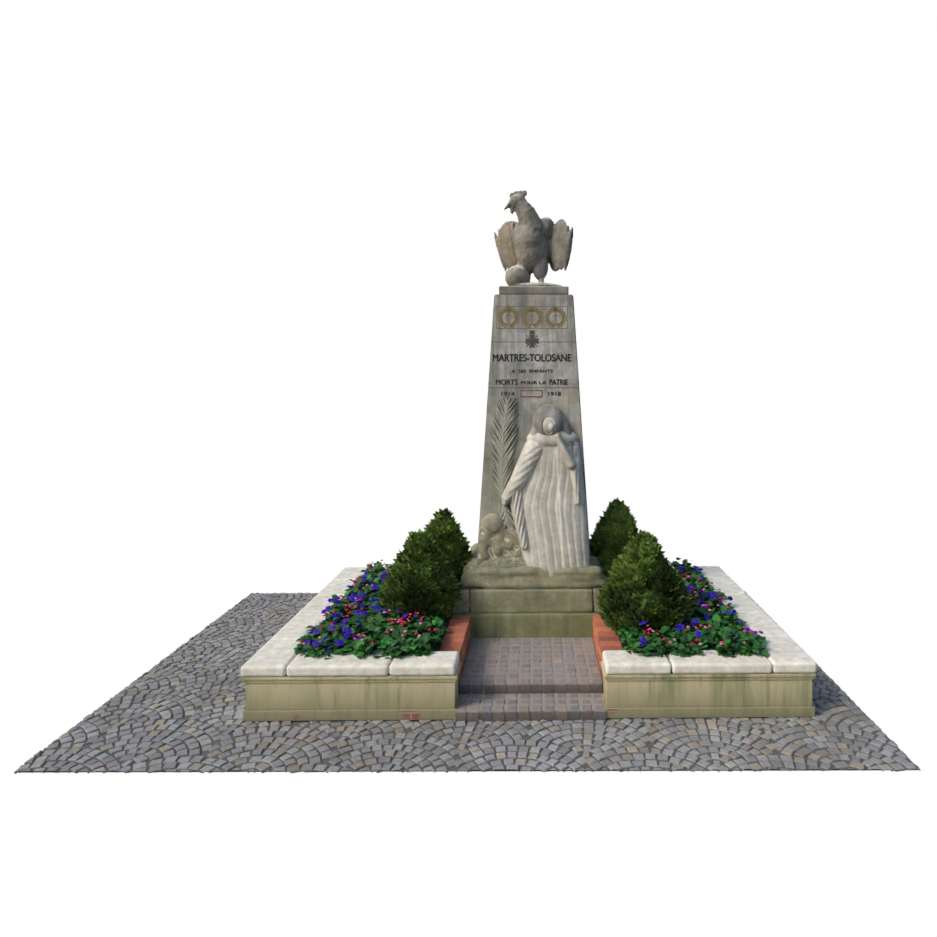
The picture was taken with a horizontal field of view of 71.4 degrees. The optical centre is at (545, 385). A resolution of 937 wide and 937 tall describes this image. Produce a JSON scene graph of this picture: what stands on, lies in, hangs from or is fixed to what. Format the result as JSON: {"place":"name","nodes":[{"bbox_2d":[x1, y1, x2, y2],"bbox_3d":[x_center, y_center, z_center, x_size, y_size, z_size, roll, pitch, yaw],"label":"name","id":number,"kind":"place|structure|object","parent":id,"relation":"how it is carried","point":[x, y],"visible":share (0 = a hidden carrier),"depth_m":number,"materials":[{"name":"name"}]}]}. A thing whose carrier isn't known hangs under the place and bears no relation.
{"place":"outdoors","nodes":[
{"label":"outdoors","id":0,"kind":"place"},
{"bbox_2d":[13,591,919,773],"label":"ground cobbles","id":1,"kind":"object","parent":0,"point":[146,745],"visible":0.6,"depth_m":5.43,"materials":[{"name":"stone"}]},
{"bbox_2d":[452,611,600,640],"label":"monument plinth","id":2,"kind":"structure","parent":1,"relation":"on","point":[540,625],"depth_m":7.13,"materials":[{"name":"stone"}]},
{"bbox_2d":[453,585,470,613],"bbox_3d":[-0.967,2.408,7.800,0.241,0.269,1.275,0,0,-1],"label":"monument course","id":3,"kind":"object","parent":2,"relation":"on","point":[463,606],"visible":0.12,"depth_m":7.17,"materials":[{"name":"grey stone"}]},
{"bbox_2d":[470,587,592,612],"bbox_3d":[-0.167,2.409,7.811,1.383,0.272,1.285,0,0,-1],"label":"monument course","id":4,"kind":"object","parent":2,"relation":"on","point":[483,600],"visible":0.5,"depth_m":7.18,"materials":[{"name":"beige stone"}]},
{"bbox_2d":[460,543,606,589],"bbox_3d":[-0.151,2.172,7.830,1.708,0.308,1.229,0,0,-1],"label":"monument rock tier","id":5,"kind":"object","parent":4,"relation":"on","point":[530,577],"visible":0.48,"depth_m":7.25,"materials":[{"name":"grey stone"}]},
{"bbox_2d":[470,557,526,567],"bbox_3d":[-0.438,2.093,7.424,0.917,0.330,0.256,0,0,-1],"label":"monument mound","id":6,"kind":"object","parent":5,"relation":"on","point":[508,562],"visible":0.12,"depth_m":7.33,"materials":[{"name":"grey stone"}]},
{"bbox_2d":[477,294,590,562],"bbox_3d":[-0.142,0.494,7.883,1.313,3.120,0.939,0,0,-1],"label":"monument shaft","id":7,"kind":"object","parent":4,"relation":"on","point":[566,402],"visible":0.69,"depth_m":7.53,"materials":[{"name":"grey stone"}]},
{"bbox_2d":[496,380,516,384],"bbox_3d":[-0.452,-0.034,7.512,0.250,0.062,0.001,0,-3,-1],"label":"lettering","id":8,"kind":"object","parent":7,"relation":"attached to","point":[505,382],"visible":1,"depth_m":7.51,"materials":[{"name":"paint"}]},
{"bbox_2d":[480,306,577,524],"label":"mortar joints","id":9,"kind":"object","parent":7,"relation":"attached to","point":[531,393],"visible":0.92,"depth_m":7.51,"materials":[{"name":"stone"}]},
{"bbox_2d":[495,354,564,360],"bbox_3d":[-0.153,-0.321,7.532,0.910,0.085,0.001,0,-3,-1],"label":"inscription lettering","id":10,"kind":"object","parent":7,"relation":"attached to","point":[526,358],"visible":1,"depth_m":7.53,"materials":[{"name":"paint"}]},
{"bbox_2d":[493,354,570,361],"bbox_3d":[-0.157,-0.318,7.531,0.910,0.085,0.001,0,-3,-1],"label":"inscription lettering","id":11,"kind":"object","parent":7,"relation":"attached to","point":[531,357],"visible":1,"depth_m":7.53,"materials":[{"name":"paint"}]},
{"bbox_2d":[511,370,552,372],"bbox_3d":[-0.157,-0.165,7.523,0.480,0.034,0.001,0,-3,-1],"label":"inscription lettering","id":12,"kind":"object","parent":7,"relation":"attached to","point":[532,371],"visible":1,"depth_m":7.52,"materials":[{"name":"paint"}]},
{"bbox_2d":[498,307,566,327],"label":"wreaths","id":13,"kind":"object","parent":7,"relation":"attached to","point":[532,315],"visible":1,"depth_m":7.56,"materials":[{"name":"gold metal"}]},
{"bbox_2d":[526,330,538,346],"bbox_3d":[-0.157,-0.541,7.542,0.150,0.200,0.011,0,0,-1],"label":"cross","id":14,"kind":"object","parent":7,"relation":"attached to","point":[531,340],"visible":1,"depth_m":7.54,"materials":[{"name":"grey metal"}]},
{"bbox_2d":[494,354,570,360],"bbox_3d":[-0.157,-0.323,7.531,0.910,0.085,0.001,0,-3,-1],"label":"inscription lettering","id":15,"kind":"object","parent":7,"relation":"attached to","point":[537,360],"visible":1,"depth_m":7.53,"materials":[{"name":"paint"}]},
{"bbox_2d":[477,397,589,576],"bbox_3d":[-0.139,1.216,7.374,1.312,2.156,0.278,0,0,-1],"label":"relief sculpture","id":16,"kind":"object","parent":7,"relation":"attached to","point":[541,492],"visible":0.88,"depth_m":7.33,"materials":[{"name":"stone"}]},
{"bbox_2d":[494,190,572,285],"bbox_3d":[-0.162,-1.714,7.965,0.968,1.204,0.755,0,0,-1],"label":"rooster statue","id":17,"kind":"object","parent":7,"relation":"on","point":[529,243],"visible":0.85,"depth_m":7.68,"materials":[{"name":"grey stone"}]},
{"bbox_2d":[499,286,568,294],"bbox_3d":[-0.142,-1.115,7.873,0.820,0.100,0.560,0,0,-1],"label":"capstone","id":18,"kind":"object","parent":7,"relation":"on","point":[551,290],"depth_m":7.59,"materials":[{"name":"grey stone"}]},
{"bbox_2d":[592,587,602,611],"bbox_3d":[0.658,2.408,7.825,0.292,0.270,1.276,0,0,-1],"label":"monument course","id":19,"kind":"object","parent":2,"relation":"on","point":[595,598],"visible":0.08,"depth_m":7.20,"materials":[{"name":"beige stone"}]},
{"bbox_2d":[242,661,815,720],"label":"planter walls","id":20,"kind":"structure","parent":1,"relation":"on","point":[387,697],"depth_m":5.72,"materials":[{"name":"beige stone"}]},
{"bbox_2d":[241,566,816,676],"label":"coping stones","id":21,"kind":"object","parent":20,"relation":"on","point":[275,655],"visible":0.69,"depth_m":5.82,"materials":[{"name":"white stone"}]},
{"bbox_2d":[332,593,727,650],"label":"planter soil","id":22,"kind":"structure","parent":20,"relation":"in","point":[438,646],"depth_m":6.44,"materials":[{"name":"brown soil"}]},
{"bbox_2d":[378,529,462,620],"bbox_3d":[-1.360,2.072,7.079,0.920,1.006,0.895,0,0,-1],"label":"thuja","id":23,"kind":"object","parent":22,"relation":"on","point":[421,580],"visible":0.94,"depth_m":6.84,"materials":[{"name":"green plant"}]},
{"bbox_2d":[423,508,474,581],"bbox_3d":[-1.212,2.015,7.714,0.870,1.118,0.856,0,0,-1],"label":"thuja","id":24,"kind":"object","parent":22,"relation":"on","point":[443,528],"visible":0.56,"depth_m":7.56,"materials":[{"name":"green plant"}]},
{"bbox_2d":[293,559,769,659],"bbox_3d":[-0.149,2.434,7.316,4.541,0.232,3.064,0,0,-1],"label":"flower foliage","id":25,"kind":"object","parent":22,"relation":"on","point":[732,636],"visible":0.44,"depth_m":6.31,"materials":[{"name":"green plant"}]},
{"bbox_2d":[298,557,763,651],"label":"flower heads","id":26,"kind":"object","parent":25,"relation":"on","point":[360,597],"visible":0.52,"depth_m":6.66,"materials":[{"name":"plant"}]},
{"bbox_2d":[589,497,637,576],"bbox_3d":[0.878,1.976,7.884,0.992,1.198,1.001,0,0,-1],"label":"thuja","id":27,"kind":"object","parent":22,"relation":"on","point":[615,531],"visible":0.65,"depth_m":7.72,"materials":[{"name":"green plant"}]},
{"bbox_2d":[596,529,695,637],"bbox_3d":[1.045,2.039,6.767,1.037,1.071,0.962,0,0,32],"label":"thuja","id":28,"kind":"object","parent":22,"relation":"on","point":[644,581],"visible":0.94,"depth_m":6.53,"materials":[{"name":"green plant"}]},
{"bbox_2d":[455,637,605,721],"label":"step cobbles","id":29,"kind":"object","parent":1,"relation":"on","point":[511,711],"visible":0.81,"depth_m":6.03,"materials":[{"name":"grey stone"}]},
{"bbox_2d":[458,640,602,693],"bbox_3d":[-0.143,2.737,6.578,1.748,0.394,1.102,0,0,-1],"label":"mortar joint","id":30,"kind":"object","parent":1,"relation":"on","point":[467,652],"visible":0.14,"depth_m":6.37,"materials":[{"name":"grey concrete"}]},
{"bbox_2d":[439,615,622,683],"bbox_3d":[-0.143,2.658,6.578,1.762,0.253,1.100,0,0,-1],"label":"brick edging","id":31,"kind":"object","parent":30,"relation":"on","point":[458,637],"visible":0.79,"depth_m":6.54,"materials":[{"name":"red brick"}]},
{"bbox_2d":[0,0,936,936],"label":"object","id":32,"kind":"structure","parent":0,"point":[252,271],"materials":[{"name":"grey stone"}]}
]}

